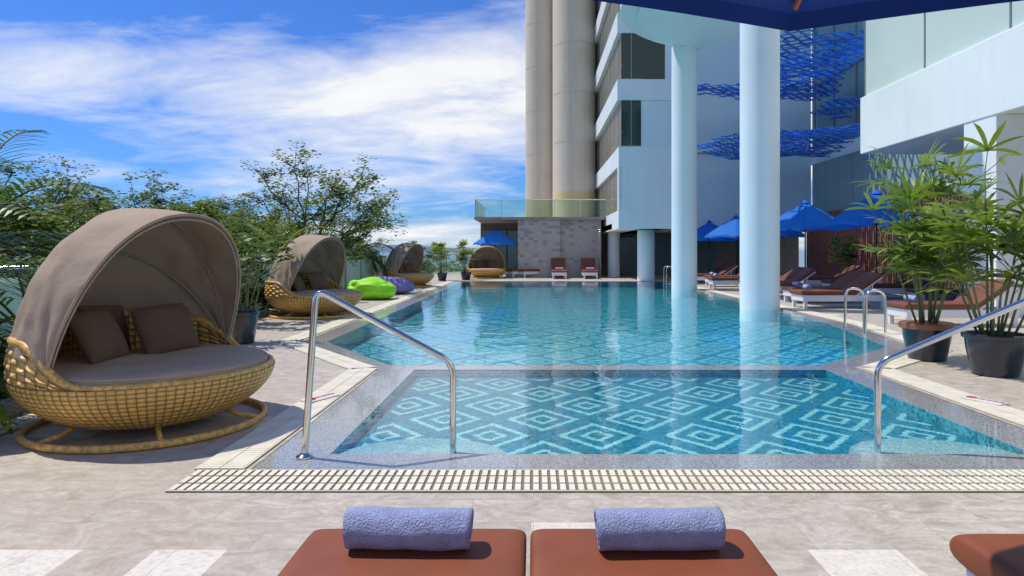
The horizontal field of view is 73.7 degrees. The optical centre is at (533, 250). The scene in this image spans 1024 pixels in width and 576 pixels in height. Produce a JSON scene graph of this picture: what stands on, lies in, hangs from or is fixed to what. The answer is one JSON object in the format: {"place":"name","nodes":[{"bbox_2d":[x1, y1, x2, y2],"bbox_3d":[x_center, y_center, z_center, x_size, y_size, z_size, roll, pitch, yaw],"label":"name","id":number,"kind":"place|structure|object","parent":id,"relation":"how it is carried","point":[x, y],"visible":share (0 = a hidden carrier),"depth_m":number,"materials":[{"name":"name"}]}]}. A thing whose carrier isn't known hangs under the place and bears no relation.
{"place":"outdoors","nodes":[
{"label":"outdoors","id":0,"kind":"place"},
{"bbox_2d":[0,391,11,398],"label":"planting bed ground","id":1,"kind":"structure","parent":0,"point":[2,396],"depth_m":5.95,"materials":[{"name":"soil"}]},
{"bbox_2d":[0,327,9,399],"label":"groundcover plants","id":2,"kind":"object","parent":1,"relation":"on","point":[3,344],"visible":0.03,"depth_m":6.27,"materials":[{"name":"green plant"}]},
{"bbox_2d":[0,375,20,434],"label":"plants","id":3,"kind":"object","parent":1,"relation":"on","point":[4,423],"visible":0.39,"depth_m":4.58,"materials":[{"name":"green plant"}]},
{"bbox_2d":[0,230,58,334],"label":"palm tree","id":4,"kind":"object","parent":1,"relation":"on","point":[7,319],"visible":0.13,"depth_m":6.79,"materials":[{"name":"green plant"}]},
{"bbox_2d":[0,130,117,293],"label":"palm tree","id":5,"kind":"object","parent":1,"relation":"on","point":[27,242],"visible":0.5,"depth_m":5.64,"materials":[{"name":"green plant"}]},
{"bbox_2d":[219,218,274,287],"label":"palm tree","id":6,"kind":"object","parent":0,"point":[260,279],"visible":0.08,"depth_m":14.44,"materials":[{"name":"green plant"}]},
{"bbox_2d":[318,213,394,275],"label":"palm tree","id":7,"kind":"object","parent":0,"point":[379,261],"visible":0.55,"depth_m":23.49,"materials":[{"name":"green plant"}]},
{"bbox_2d":[278,244,475,251],"bbox_3d":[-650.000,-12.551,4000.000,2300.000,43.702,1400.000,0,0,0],"label":"distant hills terrain","id":8,"kind":"structure","parent":0,"point":[427,249],"depth_m":3413.69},
{"bbox_2d":[0,0,811,250],"label":"sky","id":9,"kind":"structure","parent":0,"point":[189,90],"materials":[{"name":"blue"}]},
{"bbox_2d":[15,251,803,268],"bbox_3d":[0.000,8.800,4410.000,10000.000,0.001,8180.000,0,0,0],"label":"sea water","id":10,"kind":"structure","parent":0,"point":[801,258],"depth_m":766.96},
{"bbox_2d":[0,272,1023,575],"bbox_3d":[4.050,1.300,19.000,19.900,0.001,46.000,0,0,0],"label":"deck pavement","id":11,"kind":"structure","parent":0,"point":[96,514],"depth_m":3.46,"materials":[{"name":"stone"}]},
{"bbox_2d":[1,397,28,417],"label":"planter kerb","id":12,"kind":"structure","parent":11,"relation":"on","point":[16,405],"depth_m":5.34,"materials":[{"name":"stone"}]},
{"bbox_2d":[0,413,40,434],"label":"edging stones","id":13,"kind":"object","parent":11,"relation":"on","point":[22,421],"visible":0.15,"depth_m":5.15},
{"bbox_2d":[3,208,274,453],"bbox_3d":[-2.886,0.488,5.151,1.756,1.618,1.770,0,0,14],"label":"wicker daybed","id":14,"kind":"object","parent":11,"relation":"on","point":[125,318],"visible":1,"depth_m":4.78,"materials":[{"name":"wicker"},{"name":"taupe fabric"},{"name":"dark brown fabric"}]},
{"bbox_2d":[0,255,388,336],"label":"glass railing","id":15,"kind":"object","parent":11,"relation":"on","point":[364,268],"visible":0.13,"depth_m":14.05,"materials":[{"name":"glass"}]},
{"bbox_2d":[231,236,283,343],"bbox_3d":[-4.173,0.529,9.625,1.291,1.541,1.225,0,0,0],"label":"potted palm","id":16,"kind":"object","parent":11,"relation":"on","point":[245,327],"visible":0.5,"depth_m":9.55,"materials":[{"name":"plant"}]},
{"bbox_2d":[232,220,344,284],"bbox_3d":[-6.371,1.741,17.006,2.974,5.121,3.129,0,0,22],"label":"palm tree","id":17,"kind":"object","parent":11,"relation":"on","point":[285,244],"visible":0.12,"depth_m":17.15,"materials":[{"name":"green plant"}]},
{"bbox_2d":[264,235,362,319],"bbox_3d":[-4.386,0.488,13.701,1.889,1.618,1.905,0,0,14],"label":"wicker daybed","id":18,"kind":"object","parent":11,"relation":"on","point":[319,261],"visible":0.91,"depth_m":13.23,"materials":[{"name":"wicker"}]},
{"bbox_2d":[269,219,370,266],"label":"palm tree","id":19,"kind":"object","parent":11,"relation":"on","point":[353,256],"visible":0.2,"depth_m":20.50,"materials":[{"name":"green plant"}]},
{"bbox_2d":[194,281,453,469],"bbox_3d":[-3.281,1.292,16.600,1.765,0.008,25.284,0,0,-4],"label":"pool coping","id":20,"kind":"object","parent":11,"relation":"on","point":[247,450],"visible":0.94,"depth_m":5.54,"materials":[{"name":"stone"}]},
{"bbox_2d":[299,393,339,401],"bbox_3d":[-1.860,1.278,5.950,0.140,0.016,0.340,0,0,28],"label":"depth plaque","id":21,"kind":"object","parent":20,"relation":"on","point":[321,397],"visible":0.93,"depth_m":5.96,"materials":[{"name":"white ceramic"}]},
{"bbox_2d":[347,277,395,299],"bbox_3d":[-4.303,1.005,18.286,1.233,0.590,1.152,0,0,0],"label":"bean bag","id":22,"kind":"object","parent":11,"relation":"on","point":[372,288],"visible":0.87,"depth_m":17.86,"materials":[{"name":"green fabric"}]},
{"bbox_2d":[377,276,414,293],"bbox_3d":[-4.303,1.037,20.595,1.413,0.526,1.050,0,0,0],"label":"bean bag","id":23,"kind":"object","parent":11,"relation":"on","point":[402,285],"visible":0.52,"depth_m":20.26,"materials":[{"name":"purple fabric"}]},
{"bbox_2d":[278,529,526,575],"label":"sun lounger","id":24,"kind":"object","parent":11,"relation":"on","point":[489,552],"visible":0.83,"depth_m":1.98,"materials":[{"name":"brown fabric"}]},
{"bbox_2d":[342,506,473,550],"bbox_3d":[-0.372,0.835,2.055,0.378,0.118,0.130,0,0,1],"label":"rolled towel","id":25,"kind":"object","parent":24,"relation":"on","point":[415,528],"visible":1,"depth_m":2.00,"materials":[{"name":"fabric"}]},
{"bbox_2d":[382,243,433,287],"bbox_3d":[-4.506,0.505,24.602,1.848,1.585,1.863,0,0,16],"label":"wicker daybed","id":26,"kind":"object","parent":11,"relation":"on","point":[404,260],"visible":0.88,"depth_m":24.15,"materials":[{"name":"wicker"}]},
{"bbox_2d":[427,242,455,280],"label":"potted palm","id":27,"kind":"object","parent":11,"relation":"on","point":[441,275],"visible":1,"depth_m":29.45,"materials":[{"name":"plant"}]},
{"bbox_2d":[452,239,479,279],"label":"potted palm","id":28,"kind":"object","parent":11,"relation":"on","point":[462,257],"visible":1,"depth_m":30.26,"materials":[{"name":"plant"}]},
{"bbox_2d":[468,246,505,278],"bbox_3d":[-2.201,0.530,32.206,1.801,1.534,1.787,0,0,-12],"label":"wicker daybed","id":29,"kind":"object","parent":11,"relation":"on","point":[489,261],"visible":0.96,"depth_m":32.34,"materials":[{"name":"wicker"}]},
{"bbox_2d":[473,228,517,247],"bbox_3d":[-1.850,0.100,33.600,2.090,2.400,2.090,0,0,-33],"label":"garden umbrella","id":30,"kind":"object","parent":11,"relation":"on","point":[495,237],"visible":0.92,"depth_m":33.02,"materials":[{"name":"fabric"}]},
{"bbox_2d":[506,269,518,277],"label":"sun lounger","id":31,"kind":"object","parent":11,"relation":"on","point":[513,271],"visible":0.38,"depth_m":32.77,"materials":[{"name":"wood"}]},
{"bbox_2d":[517,269,539,277],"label":"sun lounger","id":32,"kind":"object","parent":11,"relation":"on","point":[524,272],"visible":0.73,"depth_m":32.70,"materials":[{"name":"wood"}]},
{"bbox_2d":[474,199,605,277],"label":"terrace block","id":33,"kind":"structure","parent":11,"relation":"on","point":[543,241],"depth_m":33.25,"materials":[{"name":"stone"}]},
{"bbox_2d":[496,231,505,268],"bbox_3d":[-1.790,0.050,37.440,0.620,2.300,0.080,0,0,0],"label":"door","id":34,"kind":"structure","parent":33,"relation":"in","point":[502,248],"depth_m":37.40,"materials":[{"name":"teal glass"}]},
{"bbox_2d":[508,231,517,268],"bbox_3d":[-1.090,0.050,37.440,0.620,2.300,0.080,0,0,0],"label":"door","id":35,"kind":"structure","parent":33,"relation":"in","point":[512,249],"depth_m":37.40,"materials":[{"name":"teal glass"}]},
{"bbox_2d":[552,0,554,216],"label":"tower block","id":36,"kind":"structure","parent":33,"relation":"on","point":[553,144],"depth_m":40.62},
{"bbox_2d":[525,0,551,216],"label":"cylindrical tower","id":37,"kind":"structure","parent":36,"relation":"attached to","point":[538,99],"depth_m":42.76,"materials":[{"name":"concrete"}]},
{"bbox_2d":[551,258,566,278],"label":"sun lounger","id":38,"kind":"object","parent":11,"relation":"on","point":[558,262],"visible":0.91,"depth_m":32.52,"materials":[{"name":"wood"}]},
{"bbox_2d":[554,0,595,216],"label":"cylindrical tower","id":39,"kind":"structure","parent":11,"relation":"on","point":[574,101],"depth_m":37.76,"materials":[{"name":"concrete"}]},
{"bbox_2d":[581,258,597,278],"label":"sun lounger","id":40,"kind":"object","parent":11,"relation":"on","point":[587,262],"visible":0.94,"depth_m":32.50,"materials":[{"name":"wood"}]},
{"bbox_2d":[165,470,1023,491],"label":"overflow drain","id":41,"kind":"object","parent":11,"relation":"on","point":[604,481],"visible":1,"depth_m":3.83,"materials":[{"name":"plastic"}]},
{"bbox_2d":[598,229,600,277],"bbox_3d":[3.150,0.135,32.500,0.180,2.330,0.460,0,0,0],"label":"outdoor shower","id":42,"kind":"object","parent":11,"relation":"on","point":[599,231],"visible":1,"depth_m":32.68,"materials":[{"name":"metal"}]},
{"bbox_2d":[608,232,619,276],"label":"round column","id":43,"kind":"structure","parent":11,"relation":"on","point":[613,254],"depth_m":33.54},
{"bbox_2d":[637,230,654,280],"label":"round column","id":44,"kind":"structure","parent":11,"relation":"on","point":[645,255],"depth_m":29.38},
{"bbox_2d":[530,529,777,575],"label":"sun lounger","id":45,"kind":"object","parent":11,"relation":"on","point":[565,552],"visible":0.75,"depth_m":1.98,"materials":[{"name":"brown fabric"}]},
{"bbox_2d":[594,507,725,550],"bbox_3d":[0.375,0.836,2.051,0.380,0.116,0.129,0,0,-2],"label":"rolled towel","id":46,"kind":"object","parent":45,"relation":"on","point":[665,529],"visible":1,"depth_m":2.00,"materials":[{"name":"fabric"}]},
{"bbox_2d":[697,263,730,272],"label":"sun lounger","id":47,"kind":"object","parent":11,"relation":"on","point":[721,267],"visible":0.26,"depth_m":28.00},
{"bbox_2d":[697,263,737,279],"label":"sun lounger","id":48,"kind":"object","parent":11,"relation":"on","point":[723,271],"visible":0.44,"depth_m":26.29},
{"bbox_2d":[697,220,738,281],"bbox_3d":[7.300,0.010,28.300,2.247,2.580,2.247,0,0,-38],"label":"garden umbrella","id":49,"kind":"object","parent":11,"relation":"on","point":[706,228],"visible":0.58,"depth_m":27.80,"materials":[{"name":"fabric"}]},
{"bbox_2d":[703,215,739,274],"bbox_3d":[7.900,-0.050,26.600,2.352,2.700,2.352,0,0,40],"label":"garden umbrella","id":50,"kind":"object","parent":11,"relation":"on","point":[730,228],"visible":0.61,"depth_m":26.08,"materials":[{"name":"fabric"}]},
{"bbox_2d":[704,273,739,286],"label":"sun lounger","id":51,"kind":"object","parent":11,"relation":"on","point":[706,279],"visible":0.23,"depth_m":24.62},
{"bbox_2d":[707,277,739,288],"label":"sun lounger","id":52,"kind":"object","parent":11,"relation":"on","point":[714,281],"visible":0.49,"depth_m":22.87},
{"bbox_2d":[737,267,807,291],"bbox_3d":[7.369,0.899,21.058,1.960,0.802,0.700,0,0,2],"label":"sun lounger","id":53,"kind":"object","parent":11,"relation":"on","point":[790,274],"visible":0.24,"depth_m":20.89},
{"bbox_2d":[595,1,963,274],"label":"hotel building","id":54,"kind":"structure","parent":11,"relation":"on","point":[633,129],"depth_m":29.57,"materials":[{"name":"paint"}]},
{"bbox_2d":[596,3,619,70],"bbox_3d":[4.008,-10.720,34.450,0.825,1.900,12.900,0,0,0],"label":"window","id":55,"kind":"structure","parent":54,"relation":"in","point":[613,8],"depth_m":33.55,"materials":[{"name":"glass"}]},
{"bbox_2d":[596,170,621,216],"bbox_3d":[4.008,-2.565,34.460,0.825,1.830,12.880,0,0,0],"label":"window","id":56,"kind":"structure","parent":54,"relation":"in","point":[608,190],"depth_m":33.20,"materials":[{"name":"glass"}]},
{"bbox_2d":[596,100,640,173],"bbox_3d":[4.008,-5.220,34.450,0.825,1.900,12.900,0,0,0],"label":"window","id":57,"kind":"structure","parent":54,"relation":"in","point":[623,129],"depth_m":28.03,"materials":[{"name":"glass"}]},
{"bbox_2d":[620,237,636,274],"bbox_3d":[4.900,0.300,35.940,1.200,2.000,0.080,0,0,0],"label":"door","id":58,"kind":"structure","parent":54,"relation":"in","point":[628,245],"depth_m":35.90,"materials":[{"name":"teal glass"}]},
{"bbox_2d":[596,33,664,121],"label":"window","id":59,"kind":"structure","parent":54,"relation":"in","point":[634,56],"depth_m":28.03,"materials":[{"name":"glass"}]},
{"bbox_2d":[655,237,669,274],"bbox_3d":[6.600,0.300,35.940,1.200,2.000,0.080,0,0,0],"label":"door","id":60,"kind":"structure","parent":54,"relation":"in","point":[662,244],"depth_m":35.90,"materials":[{"name":"teal glass"}]},
{"bbox_2d":[697,241,715,271],"bbox_3d":[9.000,0.300,35.940,1.200,2.000,0.080,0,0,0],"label":"door","id":61,"kind":"structure","parent":54,"relation":"in","point":[702,246],"depth_m":35.90,"materials":[{"name":"teal glass"}]},
{"bbox_2d":[697,78,859,159],"bbox_3d":[9.190,-5.290,25.160,6.018,3.221,8.510,0,0,0],"label":"hanging sculpture","id":62,"kind":"object","parent":54,"relation":"hanging from","point":[817,134],"visible":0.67,"depth_m":25.09,"materials":[{"name":"metal"}]},
{"bbox_2d":[697,29,863,100],"bbox_3d":[8.820,-7.685,24.189,6.478,3.230,9.603,0,0,0],"label":"hanging sculpture","id":63,"kind":"object","parent":54,"relation":"hanging from","point":[839,54],"visible":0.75,"depth_m":23.04,"materials":[{"name":"metal"}]},
{"bbox_2d":[810,97,861,118],"bbox_3d":[11.405,-5.293,25.229,1.648,0.314,3.047,0,0,0],"label":"hanging sculpture","id":64,"kind":"object","parent":54,"relation":"hanging from","point":[851,101],"visible":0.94,"depth_m":25.25,"materials":[{"name":"blue plastic"}]},
{"bbox_2d":[812,21,863,149],"bbox_3d":[12.340,-9.025,18.000,0.320,9.350,24.000,0,0,0],"label":"window","id":65,"kind":"structure","parent":54,"relation":"in","point":[852,86],"depth_m":27.05,"materials":[{"name":"metal"}]},
{"bbox_2d":[780,230,803,237],"bbox_3d":[9.600,-0.095,27.400,2.430,2.790,2.430,0,0,-28],"label":"garden umbrella","id":66,"kind":"object","parent":11,"relation":"on","point":[788,233],"visible":0.12,"depth_m":26.38,"materials":[{"name":"fabric"}]},
{"bbox_2d":[780,268,815,290],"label":"sun lounger","id":67,"kind":"object","parent":11,"relation":"on","point":[803,274],"visible":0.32,"depth_m":19.24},
{"bbox_2d":[593,0,1023,30],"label":"garden umbrella","id":68,"kind":"object","parent":11,"relation":"on","point":[789,15],"visible":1,"depth_m":2.40,"materials":[{"name":"blue fabric"}]},
{"bbox_2d":[780,199,851,282],"bbox_3d":[9.000,-0.200,22.600,2.613,3.000,2.613,0,0,0],"label":"garden umbrella","id":69,"kind":"object","parent":11,"relation":"on","point":[804,216],"visible":0.78,"depth_m":21.98,"materials":[{"name":"fabric"}]},
{"bbox_2d":[781,270,866,303],"bbox_3d":[7.320,0.899,17.124,1.960,0.802,0.700,0,0,-1],"label":"sun lounger","id":70,"kind":"object","parent":11,"relation":"on","point":[845,279],"visible":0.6,"depth_m":17.06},
{"bbox_2d":[801,265,860,284],"bbox_3d":[10.169,0.899,23.357,1.960,0.802,0.700,0,0,3],"label":"sun lounger","id":71,"kind":"object","parent":11,"relation":"on","point":[813,280],"visible":0.49,"depth_m":23.06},
{"bbox_2d":[789,272,883,308],"bbox_3d":[6.968,0.899,15.658,1.960,0.802,0.700,0,0,-3],"label":"sun lounger","id":72,"kind":"object","parent":11,"relation":"on","point":[864,281],"visible":0.93,"depth_m":15.36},
{"bbox_2d":[667,281,1023,425],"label":"overflow drain","id":73,"kind":"object","parent":11,"relation":"on","point":[1005,412],"visible":0.67,"depth_m":6.77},
{"bbox_2d":[959,395,1009,404],"bbox_3d":[3.860,1.278,5.850,0.140,0.016,0.340,0,0,-28],"label":"depth plaque","id":74,"kind":"object","parent":73,"relation":"on","point":[984,400],"visible":1,"depth_m":5.82,"materials":[{"name":"white ceramic"}]},
{"bbox_2d":[826,235,864,276],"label":"potted palm","id":75,"kind":"object","parent":11,"relation":"on","point":[848,247],"visible":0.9,"depth_m":24.30,"materials":[{"name":"plant"}]},
{"bbox_2d":[820,267,889,285],"bbox_3d":[9.969,0.899,21.041,1.960,0.802,0.700,0,0,-2],"label":"sun lounger","id":76,"kind":"object","parent":11,"relation":"on","point":[826,282],"visible":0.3,"depth_m":20.93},
{"bbox_2d":[825,189,925,297],"bbox_3d":[9.500,-0.200,18.900,2.613,3.000,2.613,0,0,22],"label":"garden umbrella","id":77,"kind":"object","parent":11,"relation":"on","point":[854,218],"visible":0.61,"depth_m":18.37,"materials":[{"name":"blue fabric"}]},
{"bbox_2d":[806,195,963,287],"bbox_3d":[12.035,-0.150,20.000,0.170,2.900,20.000,0,0,0],"label":"slatted screen","id":78,"kind":"object","parent":11,"relation":"on","point":[817,248],"visible":0.16,"depth_m":25.43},
{"bbox_2d":[865,271,937,293],"bbox_3d":[10.069,0.899,18.547,1.960,0.802,0.700,0,0,3],"label":"sun lounger","id":79,"kind":"object","parent":11,"relation":"on","point":[891,287],"visible":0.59,"depth_m":18.24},
{"bbox_2d":[881,228,928,293],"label":"potted palm","id":80,"kind":"object","parent":11,"relation":"on","point":[898,281],"visible":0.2,"depth_m":20.57,"materials":[{"name":"plant"}]},
{"bbox_2d":[843,139,1005,361],"bbox_3d":[4.660,-0.025,8.055,1.756,2.650,1.801,0,0,0],"label":"potted palm","id":81,"kind":"object","parent":11,"relation":"on","point":[908,199],"visible":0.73,"depth_m":8.03,"materials":[{"name":"green plant"}]},
{"bbox_2d":[901,218,965,300],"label":"potted palm","id":82,"kind":"object","parent":11,"relation":"on","point":[950,297],"visible":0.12,"depth_m":14.50,"materials":[{"name":"plant"}]},
{"bbox_2d":[906,284,963,300],"bbox_3d":[9.968,0.899,16.135,1.960,0.802,0.700,0,0,4],"label":"sun lounger","id":83,"kind":"object","parent":11,"relation":"on","point":[910,291],"visible":0.18,"depth_m":16.14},
{"bbox_2d":[860,1,1023,316],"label":"balcony wing","id":84,"kind":"structure","parent":11,"relation":"on","point":[943,77],"depth_m":14.73,"materials":[{"name":"paint"}]},
{"bbox_2d":[887,279,1019,326],"bbox_3d":[7.270,0.899,11.900,1.960,0.802,0.700,0,0,0],"label":"sun lounger","id":85,"kind":"object","parent":11,"relation":"on","point":[956,308],"visible":0.64,"depth_m":11.58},
{"bbox_2d":[895,121,1023,377],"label":"potted palm","id":86,"kind":"object","parent":11,"relation":"on","point":[991,351],"visible":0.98,"depth_m":7.07,"materials":[{"name":"plant"}]},
{"bbox_2d":[949,534,1023,575],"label":"sun lounger","id":87,"kind":"object","parent":11,"relation":"on","point":[988,554],"visible":1,"depth_m":2.07,"materials":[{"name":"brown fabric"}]},
{"bbox_2d":[346,309,863,365],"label":"pool floor","id":88,"kind":"structure","parent":0,"point":[571,348],"depth_m":10.75,"materials":[{"name":"tile"}]},
{"bbox_2d":[671,44,696,290],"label":"round column","id":89,"kind":"structure","parent":88,"relation":"on","point":[683,167],"depth_m":22.43,"materials":[{"name":"paint"}]},
{"bbox_2d":[620,4,739,50],"bbox_3d":[4.402,-7.075,18.950,3.904,0.750,8.597,0,0,0],"label":"round canopy","id":90,"kind":"object","parent":89,"relation":"on","point":[669,28],"visible":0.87,"depth_m":20.59,"materials":[{"name":"paint"}]},
{"bbox_2d":[740,23,779,320],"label":"round column","id":91,"kind":"structure","parent":88,"relation":"on","point":[759,168],"depth_m":14.84,"materials":[{"name":"paint"}]},
{"bbox_2d":[842,287,886,342],"bbox_3d":[5.284,1.064,10.916,0.410,0.934,0.580,0,0,-8],"label":"pool ladder","id":92,"kind":"object","parent":88,"relation":"on","point":[865,299],"visible":0.97,"depth_m":10.67,"materials":[{"name":"metal"}]},
{"bbox_2d":[339,282,875,348],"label":"pool water","id":93,"kind":"structure","parent":0,"point":[527,303],"depth_m":14.66,"materials":[{"name":"liquid"}]},
{"bbox_2d":[328,282,886,374],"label":"pool side floor","id":94,"kind":"structure","parent":0,"point":[345,342],"depth_m":10.87,"materials":[{"name":"stone"}]},
{"bbox_2d":[251,281,1023,469],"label":"pool edge","id":95,"kind":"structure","parent":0,"point":[334,427],"depth_m":4.36,"materials":[{"name":"stone"}]},
{"bbox_2d":[346,377,982,453],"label":"shallow pool floor","id":96,"kind":"structure","parent":0,"point":[666,415],"depth_m":5.70,"materials":[{"name":"tile"}]},
{"bbox_2d":[340,438,1015,453],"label":"submerged step pavement","id":97,"kind":"structure","parent":96,"relation":"on","point":[888,446],"depth_m":4.59,"materials":[{"name":"tile"}]},
{"bbox_2d":[295,290,455,459],"bbox_3d":[-0.999,0.812,4.380,1.007,1.126,0.110,0,0,-10],"label":"pool handrail","id":98,"kind":"object","parent":97,"relation":"on","point":[304,454],"visible":0.97,"depth_m":4.32,"materials":[{"name":"metal"}]},
{"bbox_2d":[874,298,1023,452],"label":"pool handrail","id":99,"kind":"object","parent":97,"relation":"on","point":[883,362],"visible":0.91,"depth_m":4.45,"materials":[{"name":"metal"}]},
{"bbox_2d":[331,370,1023,453],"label":"shallow pool side floor","id":100,"kind":"structure","parent":0,"point":[930,417],"depth_m":7.47,"materials":[{"name":"tile"}]},
{"label":"ground","id":101,"kind":"structure","parent":0,"visible":0},
{"bbox_2d":[0,143,114,280],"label":"garden tree","id":102,"kind":"object","parent":101,"relation":"on","point":[6,168],"visible":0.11,"depth_m":21.51,"materials":[{"name":"green plant"}]},
{"bbox_2d":[0,155,124,277],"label":"garden tree","id":103,"kind":"object","parent":101,"relation":"on","point":[67,192],"visible":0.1,"depth_m":19.09,"materials":[{"name":"green plant"}]},
{"bbox_2d":[0,201,216,264],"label":"garden tree","id":104,"kind":"object","parent":101,"relation":"on","point":[57,229],"depth_m":15.86,"materials":[{"name":"green plant"}]},
{"bbox_2d":[0,180,236,413],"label":"garden tree","id":105,"kind":"object","parent":101,"relation":"on","point":[35,223],"visible":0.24,"depth_m":13.87,"materials":[{"name":"green plant"}]},
{"bbox_2d":[8,168,278,274],"bbox_3d":[-11.481,4.148,21.416,7.857,13.518,8.381,0,0,25],"label":"garden tree","id":106,"kind":"object","parent":101,"relation":"on","point":[145,196],"visible":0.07,"depth_m":21.01,"materials":[{"name":"green plant"}]},
{"bbox_2d":[37,186,262,224],"bbox_3d":[-18.913,3.670,34.542,10.039,13.274,11.057,0,0,-20],"label":"garden tree","id":107,"kind":"object","parent":101,"relation":"on","point":[221,206],"visible":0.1,"depth_m":33.28,"materials":[{"name":"green plant"}]},
{"bbox_2d":[0,208,307,417],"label":"garden tree","id":108,"kind":"object","parent":101,"relation":"on","point":[240,248],"visible":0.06,"depth_m":12.56,"materials":[{"name":"green plant"}]},
{"bbox_2d":[35,181,312,245],"bbox_3d":[-13.768,4.269,25.520,10.039,13.274,11.057,0,0,0],"label":"garden tree","id":109,"kind":"object","parent":101,"relation":"on","point":[253,209],"visible":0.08,"depth_m":26.94,"materials":[{"name":"green plant"}]},
{"bbox_2d":[2,257,469,314],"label":"distant woods","id":110,"kind":"object","parent":101,"relation":"on","point":[456,269],"visible":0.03,"depth_m":216.56,"materials":[{"name":"green plant"}]},
{"bbox_2d":[162,140,411,261],"bbox_3d":[-8.043,3.210,22.462,8.018,13.794,8.552,0,0,-25],"label":"garden tree","id":111,"kind":"object","parent":101,"relation":"on","point":[333,192],"visible":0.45,"depth_m":21.49,"materials":[{"name":"green plant"}]},
{"bbox_2d":[227,172,407,261],"bbox_3d":[-9.439,3.810,26.357,8.552,13.794,8.018,0,0,5],"label":"garden tree","id":112,"kind":"object","parent":101,"relation":"on","point":[282,198],"visible":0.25,"depth_m":26.76,"materials":[{"name":"green plant"}]},
{"bbox_2d":[390,240,449,272],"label":"garden tree","id":113,"kind":"object","parent":101,"relation":"on","point":[429,268],"visible":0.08,"depth_m":40.94,"materials":[{"name":"green plant"}]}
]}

